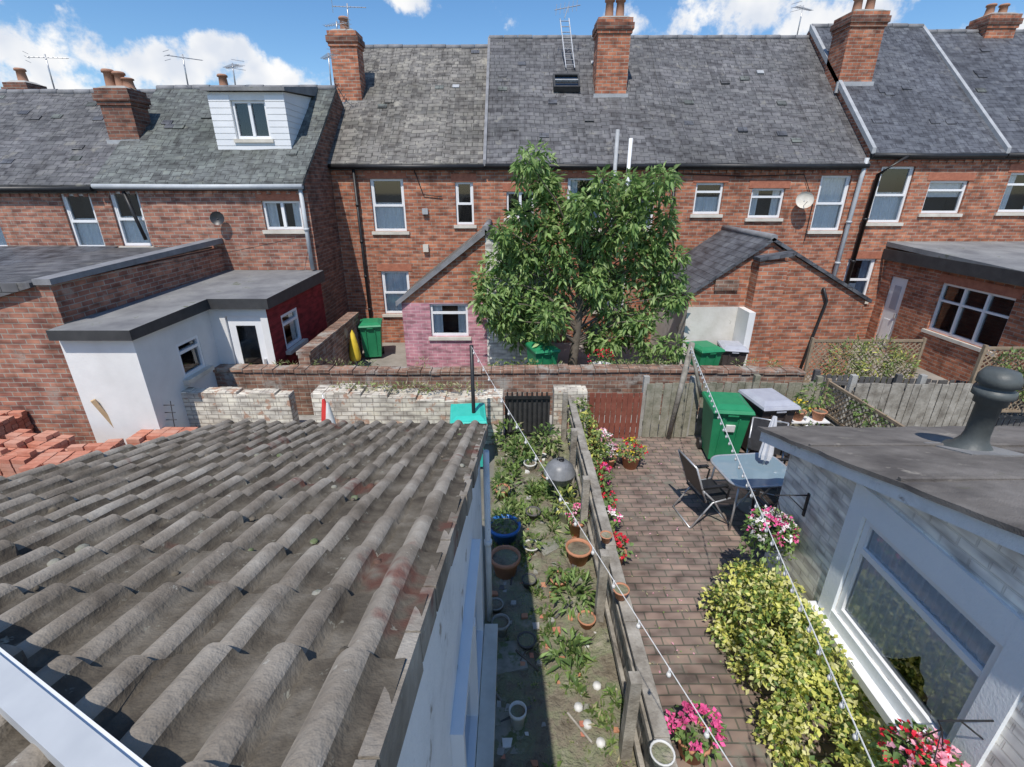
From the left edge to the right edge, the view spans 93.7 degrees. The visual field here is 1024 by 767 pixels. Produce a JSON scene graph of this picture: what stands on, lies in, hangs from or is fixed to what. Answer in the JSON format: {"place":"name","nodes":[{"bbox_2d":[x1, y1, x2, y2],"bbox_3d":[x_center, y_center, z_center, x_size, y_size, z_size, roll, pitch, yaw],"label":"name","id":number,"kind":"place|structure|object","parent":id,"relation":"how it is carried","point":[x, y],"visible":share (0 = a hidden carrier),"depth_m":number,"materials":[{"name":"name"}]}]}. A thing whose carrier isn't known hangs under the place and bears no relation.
{"place":"outdoors","nodes":[
{"label":"outdoors","id":0,"kind":"place"},
{"bbox_2d":[331,170,485,342],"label":"walls","id":1,"kind":"structure","parent":0,"point":[438,233],"depth_m":13.40,"materials":[{"name":"red brick"}]},
{"bbox_2d":[325,16,365,104],"bbox_3d":[-4.725,-9.141,13.869,0.890,2.390,0.740,0,22,0],"label":"chimney","id":2,"kind":"object","parent":1,"relation":"on","point":[349,71],"visible":0.91,"depth_m":13.60,"materials":[{"name":"red brick"}]},
{"bbox_2d":[328,164,484,169],"bbox_3d":[-2.780,-5.710,12.643,4.114,0.170,0.168,0,22,0],"label":"gutter","id":3,"kind":"object","parent":1,"relation":"attached to","point":[407,166],"visible":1,"depth_m":12.58,"materials":[{"name":"black plastic"}]},
{"bbox_2d":[327,44,487,163],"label":"roof","id":4,"kind":"structure","parent":1,"relation":"on","point":[421,104],"depth_m":13.71,"materials":[{"name":"stone"}]},
{"bbox_2d":[365,170,476,316],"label":"windows","id":5,"kind":"structure","parent":1,"relation":"attached to","point":[388,202],"depth_m":13.46,"materials":[{"name":"white plastic"}]},
{"bbox_2d":[0,0,1023,88],"label":"sky","id":6,"kind":"structure","parent":0,"point":[278,42],"materials":[{"name":"blue"}]},
{"bbox_2d":[299,415,1021,432],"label":"alley path","id":7,"kind":"structure","parent":0,"point":[303,418],"depth_m":9.79,"materials":[{"name":"concrete"}]},
{"bbox_2d":[811,369,1023,426],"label":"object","id":8,"kind":"object","parent":7,"relation":"on","point":[899,378],"visible":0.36,"depth_m":9.39,"materials":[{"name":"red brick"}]},
{"bbox_2d":[357,343,1008,408],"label":"back yard","id":9,"kind":"structure","parent":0,"point":[394,354],"depth_m":13.27,"materials":[{"name":"concrete"}]},
{"bbox_2d":[296,312,362,365],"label":"brick wall","id":10,"kind":"structure","parent":9,"relation":"on","point":[330,342],"depth_m":11.23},
{"bbox_2d":[358,318,384,357],"bbox_3d":[-3.852,-1.233,13.232,0.606,1.040,0.816,-4,23,-11],"label":"wheelie bin","id":11,"kind":"object","parent":9,"relation":"on","point":[370,329],"visible":1,"depth_m":12.94,"materials":[{"name":"green plastic"}]},
{"bbox_2d":[395,219,555,366],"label":"brick outbuilding","id":12,"kind":"structure","parent":9,"relation":"on","point":[441,328],"depth_m":11.86,"materials":[{"name":"pink brick"}]},
{"bbox_2d":[429,304,471,339],"bbox_3d":[-1.540,-1.605,12.036,1.060,0.905,0.610,0,22,0],"label":"window","id":13,"kind":"structure","parent":12,"relation":"in","point":[446,319],"depth_m":11.98,"materials":[{"name":"white plastic"}]},
{"bbox_2d":[525,341,560,366],"bbox_3d":[0.697,-0.436,11.289,0.605,1.040,0.816,-7,23,-16],"label":"wheelie bin","id":14,"kind":"object","parent":9,"relation":"on","point":[542,356],"visible":0.39,"depth_m":10.90,"materials":[{"name":"green plastic"}]},
{"bbox_2d":[466,138,696,364],"bbox_3d":[1.600,-2.615,10.912,5.232,5.368,2.823,0,22,0],"label":"cherry tree","id":15,"kind":"object","parent":9,"relation":"on","point":[550,311],"visible":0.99,"depth_m":10.49,"materials":[{"name":"green plant"}]},
{"bbox_2d":[686,340,725,365],"bbox_3d":[4.498,-0.460,11.388,0.587,1.009,0.791,-4,23,-11],"label":"wheelie bin","id":16,"kind":"object","parent":9,"relation":"on","point":[706,352],"visible":0.61,"depth_m":11.01,"materials":[{"name":"green plastic"}]},
{"bbox_2d":[717,340,748,365],"bbox_3d":[5.202,-0.488,11.484,0.575,0.988,0.775,4,23,11],"label":"wheelie bin","id":17,"kind":"object","parent":9,"relation":"on","point":[735,350],"visible":0.45,"depth_m":11.13,"materials":[{"name":"grey plastic"}]},
{"bbox_2d":[650,225,871,374],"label":"brick outbuilding","id":18,"kind":"structure","parent":9,"relation":"on","point":[788,306],"depth_m":11.45,"materials":[{"name":"brick"}]},
{"bbox_2d":[803,337,926,382],"bbox_3d":[7.200,-0.189,9.974,2.300,1.580,0.060,0,22,0],"label":"trellis panel","id":19,"kind":"object","parent":9,"relation":"on","point":[923,340],"visible":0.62,"depth_m":9.80,"materials":[{"name":"brown wood"}]},
{"bbox_2d":[863,242,1023,408],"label":"brick extension","id":20,"kind":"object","parent":9,"relation":"on","point":[958,305],"visible":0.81,"depth_m":11.95,"materials":[{"name":"red brick"}]},
{"bbox_2d":[873,273,1023,356],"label":"windows and door","id":21,"kind":"structure","parent":20,"relation":"in","point":[974,312],"depth_m":11.65,"materials":[{"name":"glass"}]},
{"bbox_2d":[587,437,866,766],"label":"brick patio","id":22,"kind":"structure","parent":0,"point":[685,576],"depth_m":5.74,"materials":[{"name":"brick"}]},
{"bbox_2d":[567,397,610,464],"bbox_3d":[1.269,0.887,8.087,0.683,1.000,1.408,0,22,0],"label":"garden shrub","id":23,"kind":"object","parent":22,"relation":"on","point":[593,432],"visible":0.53,"depth_m":8.03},
{"bbox_2d":[587,392,642,437],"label":"wooden gate","id":24,"kind":"structure","parent":22,"relation":"on","point":[611,399],"depth_m":8.85,"materials":[{"name":"red wood"}]},
{"bbox_2d":[666,342,701,438],"bbox_3d":[3.162,0.179,8.656,0.536,1.909,0.101,6,23,14],"label":"clothes post","id":25,"kind":"object","parent":22,"relation":"on","point":[686,365],"visible":0.9,"depth_m":8.57,"materials":[{"name":"grey wood"}]},
{"bbox_2d":[690,347,874,766],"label":"festoon lights","id":26,"kind":"object","parent":25,"relation":"hanging from","point":[829,678],"visible":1,"depth_m":3.33},
{"bbox_2d":[675,716,714,765],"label":"plant pot","id":27,"kind":"object","parent":22,"relation":"on","point":[695,761],"visible":0.48,"depth_m":3.94,"materials":[{"name":"ceramic"}]},
{"bbox_2d":[665,700,727,766],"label":"flowering plant","id":28,"kind":"object","parent":27,"relation":"in","point":[717,724],"visible":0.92,"depth_m":3.84,"materials":[{"name":"pink plant"}]},
{"bbox_2d":[672,449,730,528],"bbox_3d":[2.690,1.454,6.752,0.645,1.000,0.550,-4,23,-9],"label":"garden chair","id":29,"kind":"object","parent":22,"relation":"on","point":[707,489],"visible":1,"depth_m":6.65,"materials":[{"name":"paint"}]},
{"bbox_2d":[696,391,755,458],"bbox_3d":[3.621,0.763,8.270,0.648,1.113,0.873,3,22,6],"label":"wheelie bin","id":30,"kind":"object","parent":22,"relation":"on","point":[736,412],"visible":0.92,"depth_m":7.98,"materials":[{"name":"green plastic"}]},
{"bbox_2d":[710,453,786,530],"bbox_3d":[3.380,1.540,6.846,1.014,0.756,0.854,-2,22,-5],"label":"garden table","id":31,"kind":"object","parent":22,"relation":"on","point":[768,474],"visible":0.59,"depth_m":6.68,"materials":[{"name":"blue glass"}]},
{"bbox_2d":[740,416,788,496],"bbox_3d":[3.963,1.138,7.522,0.550,1.000,0.645,10,24,23],"label":"garden chair","id":32,"kind":"object","parent":22,"relation":"on","point":[754,443],"visible":0.42,"depth_m":7.64,"materials":[{"name":"paint"}]},
{"bbox_2d":[738,388,800,454],"bbox_3d":[4.379,0.706,8.408,0.648,1.113,0.873,-2,22,-5],"label":"wheelie bin","id":33,"kind":"object","parent":22,"relation":"on","point":[767,403],"visible":0.58,"depth_m":8.01,"materials":[{"name":"grey plastic"}]},
{"bbox_2d":[698,557,888,766],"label":"variegated bush","id":34,"kind":"object","parent":22,"relation":"on","point":[774,597],"visible":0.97,"depth_m":4.14,"materials":[{"name":"plant"}]},
{"bbox_2d":[757,366,1023,766],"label":"outhouse","id":35,"kind":"structure","parent":22,"relation":"on","point":[906,569],"depth_m":3.72,"materials":[{"name":"beige paint"}]},
{"bbox_2d":[737,493,810,573],"bbox_3d":[2.713,1.504,4.996,0.611,0.854,0.548,0,22,0],"label":"hanging basket","id":36,"kind":"object","parent":35,"relation":"hanging from","point":[757,534],"visible":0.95,"depth_m":4.91,"materials":[{"name":"pink plant"}]},
{"bbox_2d":[808,483,1023,766],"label":"window","id":37,"kind":"structure","parent":35,"relation":"in","point":[952,649],"depth_m":3.57,"materials":[{"name":"white plastic"}]},
{"bbox_2d":[865,718,993,766],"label":"hanging basket","id":38,"kind":"object","parent":35,"relation":"hanging from","point":[920,750],"visible":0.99,"depth_m":3.12,"materials":[{"name":"pink plant"}]},
{"bbox_2d":[480,410,1018,765],"bbox_3d":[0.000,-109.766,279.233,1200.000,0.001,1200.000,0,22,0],"label":"ground","id":39,"kind":"structure","parent":0,"point":[491,448],"depth_m":7.41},
{"bbox_2d":[0,410,34,438],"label":"brick stack","id":40,"kind":"object","parent":39,"relation":"on","point":[12,420],"visible":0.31,"depth_m":8.09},
{"bbox_2d":[0,429,75,477],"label":"brick stack","id":41,"kind":"object","parent":39,"relation":"on","point":[19,448],"visible":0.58,"depth_m":7.34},
{"bbox_2d":[0,191,114,245],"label":"walls","id":42,"kind":"structure","parent":39,"relation":"on","point":[34,219],"depth_m":11.57,"materials":[{"name":"red brick"}]},
{"bbox_2d":[0,186,96,192],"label":"gutter","id":43,"kind":"object","parent":42,"relation":"attached to","point":[46,189],"visible":0.91,"depth_m":11.12,"materials":[{"name":"black plastic"}]},
{"bbox_2d":[0,194,104,245],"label":"windows","id":44,"kind":"structure","parent":42,"relation":"attached to","point":[83,220],"depth_m":11.83,"materials":[{"name":"white plastic"}]},
{"bbox_2d":[0,89,155,185],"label":"roof","id":45,"kind":"structure","parent":42,"relation":"on","point":[54,137],"depth_m":12.11,"materials":[{"name":"stone"}]},
{"bbox_2d":[0,246,117,265],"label":"roof","id":46,"kind":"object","parent":39,"relation":"on","point":[13,254],"visible":0.18,"depth_m":11.46,"materials":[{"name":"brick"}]},
{"bbox_2d":[18,438,125,472],"bbox_3d":[-6.530,1.367,7.308,1.000,0.725,0.790,-3,22,-6],"label":"brick stack","id":47,"kind":"object","parent":39,"relation":"on","point":[59,456],"visible":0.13,"depth_m":7.17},
{"bbox_2d":[0,238,225,443],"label":"brick extension","id":48,"kind":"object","parent":39,"relation":"on","point":[38,298],"visible":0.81,"depth_m":8.17,"materials":[{"name":"brick"}]},
{"bbox_2d":[126,427,197,444],"bbox_3d":[-5.830,1.098,8.147,1.000,0.585,0.453,0,22,0],"label":"brick stack","id":49,"kind":"object","parent":39,"relation":"on","point":[141,436],"visible":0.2,"depth_m":8.02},
{"bbox_2d":[45,270,326,444],"bbox_3d":[-5.930,-0.732,10.130,2.420,2.466,5.100,0,22,0],"label":"house extension","id":50,"kind":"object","parent":39,"relation":"on","point":[136,366],"visible":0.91,"depth_m":8.73,"materials":[{"name":"white paint"}]},
{"bbox_2d":[176,308,308,384],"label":"windows and door","id":51,"kind":"structure","parent":50,"relation":"in","point":[246,332],"depth_m":9.67,"materials":[{"name":"white plastic"}]},
{"bbox_2d":[99,91,348,327],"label":"walls","id":52,"kind":"structure","parent":39,"relation":"on","point":[174,218],"depth_m":11.75,"materials":[{"name":"red brick"}]},
{"bbox_2d":[109,191,304,247],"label":"windows","id":53,"kind":"structure","parent":52,"relation":"attached to","point":[282,213],"depth_m":11.70,"materials":[{"name":"white plastic"}]},
{"bbox_2d":[90,85,343,184],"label":"roof","id":54,"kind":"structure","parent":52,"relation":"on","point":[176,143],"depth_m":11.71,"materials":[{"name":"grey stone"}]},
{"bbox_2d":[91,68,150,143],"bbox_3d":[-9.675,-6.790,12.023,0.890,1.840,0.740,0,22,0],"label":"chimney","id":55,"kind":"object","parent":54,"relation":"on","point":[121,100],"visible":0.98,"depth_m":11.77,"materials":[{"name":"brick"}]},
{"bbox_2d":[91,183,305,190],"bbox_3d":[-7.295,-4.573,11.164,4.904,0.170,0.168,0,22,0],"label":"gutter","id":56,"kind":"object","parent":54,"relation":"attached to","point":[196,187],"visible":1,"depth_m":11.10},
{"bbox_2d":[207,92,311,149],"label":"dormer walls","id":57,"kind":"structure","parent":54,"relation":"on","point":[286,112],"depth_m":11.60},
{"bbox_2d":[232,101,273,142],"bbox_3d":[-6.290,-6.403,11.798,0.960,0.905,0.610,0,22,0],"label":"dormer window","id":58,"kind":"structure","parent":57,"relation":"in","point":[250,116],"depth_m":11.76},
{"bbox_2d":[199,87,317,95],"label":"dormer roof","id":59,"kind":"structure","parent":57,"relation":"on","point":[309,91],"depth_m":11.22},
{"bbox_2d":[181,387,299,427],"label":"whitewashed wall","id":60,"kind":"structure","parent":39,"relation":"on","point":[209,405],"depth_m":8.78,"materials":[{"name":"brick"}]},
{"bbox_2d":[0,419,497,766],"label":"outhouse","id":61,"kind":"structure","parent":39,"relation":"on","point":[257,593],"depth_m":1.52,"materials":[{"name":"concrete"}]},
{"bbox_2d":[0,647,150,766],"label":"window frame","id":62,"kind":"object","parent":61,"relation":"on","point":[54,727],"visible":1,"depth_m":0.82,"materials":[{"name":"white plastic"}]},
{"bbox_2d":[450,539,497,766],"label":"window","id":63,"kind":"structure","parent":61,"relation":"in","point":[464,723],"depth_m":3.16,"materials":[{"name":"white plastic"}]},
{"bbox_2d":[311,383,503,444],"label":"whitewashed wall","id":64,"kind":"structure","parent":39,"relation":"on","point":[369,406],"depth_m":8.58,"materials":[{"name":"brick"}]},
{"bbox_2d":[505,392,550,435],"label":"garden gate","id":65,"kind":"structure","parent":64,"relation":"attached to","point":[530,412],"depth_m":8.87,"materials":[{"name":"black metal"}]},
{"bbox_2d":[450,403,486,466],"bbox_3d":[-0.721,0.901,8.055,0.593,1.019,0.800,-2,22,-5],"label":"wheelie bin","id":66,"kind":"object","parent":39,"relation":"on","point":[463,413],"visible":0.41,"depth_m":7.76,"materials":[{"name":"teal plastic"}]},
{"bbox_2d":[469,345,475,412],"bbox_3d":[-0.620,0.415,7.736,0.055,2.160,0.055,-9,24,-21],"label":"clothes post","id":67,"kind":"object","parent":39,"relation":"on","point":[472,379],"visible":0.65,"depth_m":7.51,"materials":[{"name":"grey metal"}]},
{"bbox_2d":[472,348,732,766],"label":"festoon lights","id":68,"kind":"object","parent":67,"relation":"hanging from","point":[668,675],"visible":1,"depth_m":3.10},
{"bbox_2d":[213,364,805,414],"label":"brick wall","id":69,"kind":"structure","parent":39,"relation":"on","point":[303,382],"depth_m":9.70,"materials":[{"name":"brick"}]},
{"bbox_2d":[475,435,637,766],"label":"garden bed","id":70,"kind":"object","parent":39,"relation":"on","point":[551,704],"visible":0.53,"depth_m":4.65,"materials":[{"name":"soil"}]},
{"bbox_2d":[491,545,520,579],"bbox_3d":[-0.080,2.206,5.822,0.374,0.300,0.368,0,22,0],"label":"plant pot","id":71,"kind":"object","parent":70,"relation":"on","point":[505,560],"visible":0.94,"depth_m":5.75,"materials":[{"name":"ceramic"}]},
{"bbox_2d":[491,514,520,544],"bbox_3d":[-0.100,1.987,6.381,0.440,0.280,0.433,0,22,0],"label":"plant pot","id":72,"kind":"object","parent":70,"relation":"on","point":[501,539],"visible":0.73,"depth_m":6.27,"materials":[{"name":"blue plastic"}]},
{"bbox_2d":[491,418,563,468],"bbox_3d":[0.320,0.960,8.435,1.176,0.603,1.171,-9,24,-21],"label":"nettle plant","id":73,"kind":"object","parent":70,"relation":"on","point":[510,443],"visible":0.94,"depth_m":8.36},
{"bbox_2d":[483,439,579,535],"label":"garden weeds","id":74,"kind":"object","parent":70,"relation":"on","point":[541,491],"visible":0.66,"depth_m":7.26,"materials":[{"name":"plant"}]},
{"bbox_2d":[491,526,594,604],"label":"garden weeds","id":75,"kind":"object","parent":70,"relation":"on","point":[560,538],"visible":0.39,"depth_m":6.13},
{"bbox_2d":[492,442,619,766],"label":"garden rubble","id":76,"kind":"object","parent":70,"relation":"on","point":[511,655],"visible":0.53,"depth_m":4.71,"materials":[{"name":"brick"}]},
{"bbox_2d":[544,457,575,515],"bbox_3d":[0.684,1.442,6.914,0.468,0.890,0.459,0,22,0],"label":"kettle barbecue","id":77,"kind":"object","parent":70,"relation":"on","point":[561,472],"visible":0.86,"depth_m":6.70,"materials":[{"name":"grey metal"}]},
{"bbox_2d":[534,567,595,683],"bbox_3d":[0.626,2.782,4.206,0.817,0.441,3.162,0,22,0],"label":"fern plant","id":78,"kind":"object","parent":70,"relation":"on","point":[555,652],"visible":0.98,"depth_m":4.89,"materials":[{"name":"green plant"}]},
{"bbox_2d":[566,538,591,566],"bbox_3d":[0.830,2.148,6.015,0.330,0.260,0.325,0,22,0],"label":"plant pot","id":79,"kind":"object","parent":70,"relation":"on","point":[578,550],"visible":0.98,"depth_m":5.95,"materials":[{"name":"ceramic"}]},
{"bbox_2d":[524,563,634,766],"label":"garden weeds","id":80,"kind":"object","parent":70,"relation":"on","point":[601,716],"visible":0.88,"depth_m":4.52,"materials":[{"name":"plant"}]},
{"bbox_2d":[561,392,677,766],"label":"wooden fence","id":81,"kind":"object","parent":70,"relation":"on","point":[643,725],"visible":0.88,"depth_m":4.58,"materials":[{"name":"grey wood"}]},
{"bbox_2d":[650,739,675,766],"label":"plant pot","id":82,"kind":"object","parent":81,"relation":"on","point":[662,752],"visible":1,"depth_m":3.16,"materials":[{"name":"ceramic"}]},
{"bbox_2d":[552,385,587,440],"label":"whitewashed wall","id":83,"kind":"structure","parent":39,"relation":"on","point":[576,391],"depth_m":8.72,"materials":[{"name":"brick"}]},
{"bbox_2d":[485,170,671,342],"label":"walls","id":84,"kind":"structure","parent":39,"relation":"on","point":[496,197],"depth_m":13.13,"materials":[{"name":"red brick"}]},
{"bbox_2d":[486,35,675,163],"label":"roof","id":85,"kind":"structure","parent":84,"relation":"on","point":[525,102],"depth_m":13.62,"materials":[{"name":"stone"}]},
{"bbox_2d":[485,163,675,169],"bbox_3d":[1.790,-5.719,12.639,5.014,0.170,0.168,0,22,0],"label":"gutter","id":86,"kind":"object","parent":85,"relation":"attached to","point":[496,166],"visible":0.66,"depth_m":12.57,"materials":[{"name":"black plastic"}]},
{"bbox_2d":[592,0,634,97],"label":"chimney","id":87,"kind":"object","parent":85,"relation":"on","point":[611,34],"visible":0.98,"depth_m":13.49,"materials":[{"name":"red brick"}]},
{"bbox_2d":[503,170,661,313],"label":"windows","id":88,"kind":"structure","parent":84,"relation":"attached to","point":[578,181],"depth_m":13.12,"materials":[{"name":"white plastic"}]},
{"bbox_2d":[638,375,695,436],"bbox_3d":[2.875,0.443,8.910,0.950,1.218,0.168,0,22,0],"label":"wooden fence","id":89,"kind":"object","parent":39,"relation":"on","point":[652,396],"visible":0.94,"depth_m":8.85,"materials":[{"name":"grey wood"}]},
{"bbox_2d":[688,374,823,434],"bbox_3d":[4.500,0.417,8.986,2.400,1.208,0.168,0,22,0],"label":"wooden fence","id":90,"kind":"object","parent":39,"relation":"on","point":[792,390],"visible":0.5,"depth_m":8.79,"materials":[{"name":"grey wood"}]},
{"bbox_2d":[664,170,860,295],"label":"walls","id":91,"kind":"structure","parent":39,"relation":"on","point":[820,250],"depth_m":13.23,"materials":[{"name":"red brick"}]},
{"bbox_2d":[648,35,869,163],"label":"roof","id":92,"kind":"structure","parent":91,"relation":"on","point":[750,99],"depth_m":13.73,"materials":[{"name":"stone"}]},
{"bbox_2d":[690,170,856,233],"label":"windows","id":93,"kind":"structure","parent":91,"relation":"attached to","point":[766,200],"depth_m":13.21,"materials":[{"name":"white plastic"}]},
{"bbox_2d":[677,163,869,169],"bbox_3d":[6.850,-5.719,12.639,5.094,0.170,0.168,0,22,0],"label":"gutter","id":94,"kind":"object","parent":91,"relation":"attached to","point":[688,166],"visible":0.84,"depth_m":12.58,"materials":[{"name":"black plastic"}]},
{"bbox_2d":[815,378,903,427],"bbox_3d":[5.720,0.935,7.733,0.060,1.200,2.500,0,22,0],"label":"trellis panel","id":95,"kind":"object","parent":39,"relation":"on","point":[829,382],"visible":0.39,"depth_m":8.16,"materials":[{"name":"brown wood"}]},
{"bbox_2d":[818,333,920,385],"bbox_3d":[7.302,-0.422,9.723,2.049,1.332,0.696,0,22,0],"label":"garden shrub","id":96,"kind":"object","parent":39,"relation":"on","point":[899,358],"visible":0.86,"depth_m":9.65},
{"bbox_2d":[808,32,998,338],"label":"walls","id":97,"kind":"structure","parent":39,"relation":"on","point":[914,228],"depth_m":13.28,"materials":[{"name":"red brick"}]},
{"bbox_2d":[483,24,1011,165],"bbox_3d":[6.095,-8.490,13.822,13.710,4.220,4.380,0,22,0],"label":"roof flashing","id":98,"kind":"object","parent":97,"relation":"attached to","point":[980,109],"visible":0.93,"depth_m":13.42,"materials":[{"name":"metal"}]},
{"bbox_2d":[845,154,908,283],"bbox_3d":[9.938,-3.679,13.462,0.792,4.995,0.149,3,22,7],"label":"drainpipe","id":99,"kind":"object","parent":97,"relation":"attached to","point":[865,218],"visible":0.71,"depth_m":13.13,"materials":[{"name":"black plastic"}]},
{"bbox_2d":[807,23,1005,155],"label":"roof","id":100,"kind":"structure","parent":97,"relation":"on","point":[914,98],"depth_m":13.39,"materials":[{"name":"stone"}]},
{"bbox_2d":[825,0,891,93],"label":"chimney","id":101,"kind":"object","parent":100,"relation":"on","point":[857,31],"visible":0.98,"depth_m":13.49,"materials":[{"name":"red brick"}]},
{"bbox_2d":[869,152,1007,159],"bbox_3d":[11.150,-5.950,12.544,3.494,0.170,0.168,0,22,0],"label":"gutter","id":102,"kind":"object","parent":100,"relation":"attached to","point":[942,156],"visible":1,"depth_m":12.48,"materials":[{"name":"black plastic"}]},
{"bbox_2d":[843,160,975,303],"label":"windows","id":103,"kind":"structure","parent":97,"relation":"attached to","point":[945,192],"depth_m":13.28,"materials":[{"name":"white plastic"}]},
{"bbox_2d":[838,374,974,427],"bbox_3d":[7.450,0.435,8.885,2.600,1.252,0.170,0,22,0],"label":"wooden fence","id":104,"kind":"object","parent":39,"relation":"on","point":[952,406],"visible":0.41,"depth_m":8.77,"materials":[{"name":"grey wood"}]},
{"bbox_2d":[847,346,1023,426],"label":"climbing plant","id":105,"kind":"object","parent":104,"relation":"attached to","point":[865,423],"visible":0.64,"depth_m":8.04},
{"bbox_2d":[968,345,1023,411],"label":"trellis panel","id":106,"kind":"object","parent":39,"relation":"on","point":[984,351],"visible":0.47,"depth_m":8.70,"materials":[{"name":"brown wood"}]},
{"bbox_2d":[971,160,1023,241],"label":"walls","id":107,"kind":"structure","parent":0,"point":[990,227],"depth_m":13.27,"materials":[{"name":"red brick"}]},
{"bbox_2d":[928,29,1023,152],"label":"roof","id":108,"kind":"structure","parent":107,"relation":"on","point":[990,71],"depth_m":14.16,"materials":[{"name":"stone"}]},
{"bbox_2d":[965,3,1023,38],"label":"chimney","id":109,"kind":"object","parent":108,"relation":"on","point":[1002,23],"visible":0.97,"depth_m":14.85,"materials":[{"name":"red brick"}]},
{"bbox_2d":[994,164,1023,215],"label":"windows","id":110,"kind":"structure","parent":107,"relation":"attached to","point":[1012,203],"depth_m":13.24,"materials":[{"name":"white plastic"}]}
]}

